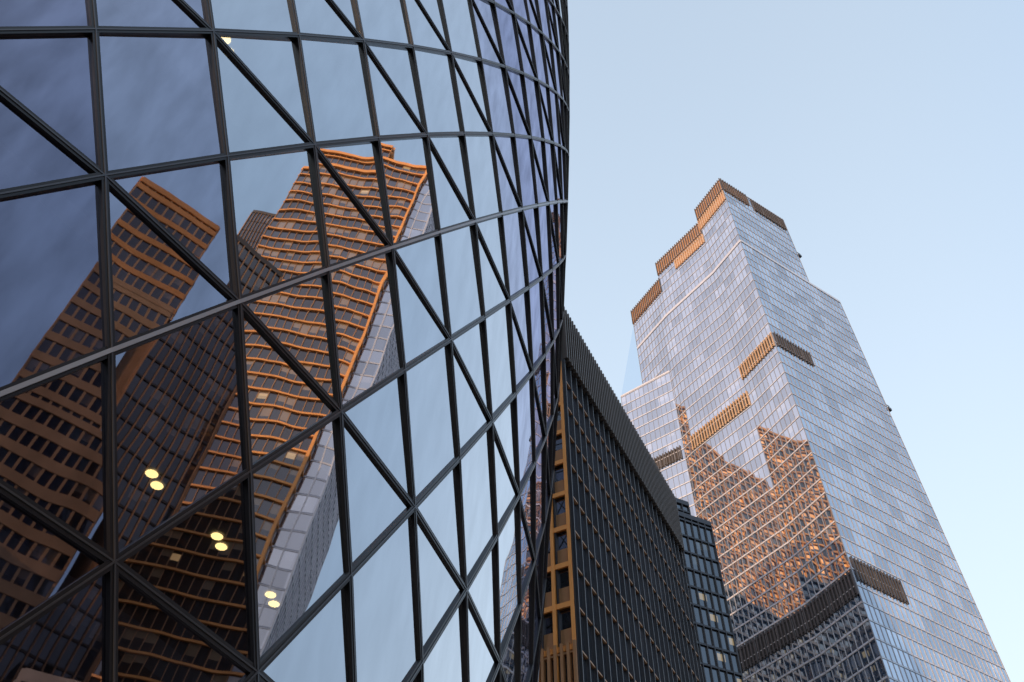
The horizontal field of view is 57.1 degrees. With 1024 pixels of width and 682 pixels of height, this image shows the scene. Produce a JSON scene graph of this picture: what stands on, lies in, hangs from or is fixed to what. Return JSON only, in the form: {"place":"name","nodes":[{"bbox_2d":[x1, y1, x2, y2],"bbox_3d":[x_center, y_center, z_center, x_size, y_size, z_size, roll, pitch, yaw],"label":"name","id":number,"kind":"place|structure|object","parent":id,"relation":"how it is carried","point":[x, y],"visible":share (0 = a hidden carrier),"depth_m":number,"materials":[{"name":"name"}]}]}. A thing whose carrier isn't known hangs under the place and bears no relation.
{"place":"outdoors","nodes":[
{"label":"outdoors","id":0,"kind":"place"},
{"bbox_2d":[539,306,703,681],"bbox_3d":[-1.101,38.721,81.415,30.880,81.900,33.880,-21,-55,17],"label":"finned office block","id":1,"kind":"structure","parent":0,"point":[617,606],"depth_m":87.54,"materials":[{"name":"black glass"}]},
{"bbox_2d":[677,503,687,513],"bbox_3d":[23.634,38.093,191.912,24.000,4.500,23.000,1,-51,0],"label":"plant room glass walls","id":2,"kind":"structure","parent":0,"point":[684,507],"depth_m":190.17,"materials":[{"name":"grey glass"}]},
{"bbox_2d":[678,511,740,675],"bbox_3d":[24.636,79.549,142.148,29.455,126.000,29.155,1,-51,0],"label":"block floor ledges","id":3,"kind":"object","parent":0,"point":[695,519],"visible":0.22,"depth_m":174.04,"materials":[{"name":"black metal"}]},
{"bbox_3d":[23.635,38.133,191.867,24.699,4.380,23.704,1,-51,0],"label":"plant room","id":4,"kind":"object","parent":3,"relation":"on","visible":0},
{"bbox_2d":[676,498,689,513],"bbox_3d":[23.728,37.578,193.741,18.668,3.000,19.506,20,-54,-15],"label":"plant room floor ledges","id":5,"kind":"object","parent":4,"relation":"on","point":[683,502],"visible":0.18,"depth_m":190.57,"materials":[{"name":"metal"}]},
{"bbox_2d":[680,517,740,681],"bbox_3d":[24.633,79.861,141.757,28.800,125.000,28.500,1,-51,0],"label":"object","id":6,"kind":"structure","parent":0,"point":[711,615],"depth_m":170.65,"materials":[{"name":"glass"}]},
{"bbox_2d":[683,517,743,681],"bbox_3d":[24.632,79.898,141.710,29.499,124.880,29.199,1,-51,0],"label":"block mullions","id":7,"kind":"object","parent":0,"point":[736,651],"visible":0.11,"depth_m":170.16,"materials":[{"name":"black metal"}]},
{"bbox_2d":[564,0,1023,681],"label":"sky","id":8,"kind":"structure","parent":0,"point":[886,137],"materials":[{"name":"blue"}]},
{"bbox_2d":[621,178,1010,681],"bbox_3d":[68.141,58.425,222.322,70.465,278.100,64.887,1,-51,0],"label":"stepped glass skyscraper","id":9,"kind":"structure","parent":0,"point":[756,408],"depth_m":227.86,"materials":[{"name":"blue"}]},
{"bbox_3d":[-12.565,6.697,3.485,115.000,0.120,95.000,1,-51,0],"label":"plaza pavement","id":10,"kind":"structure","parent":0,"visible":0},
{"bbox_2d":[0,0,569,681],"bbox_3d":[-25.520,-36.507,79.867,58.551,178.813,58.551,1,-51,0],"label":"curved diagrid glass tower","id":11,"kind":"structure","parent":10,"relation":"on","point":[282,288],"depth_m":13.34,"materials":[{"name":"glass"}]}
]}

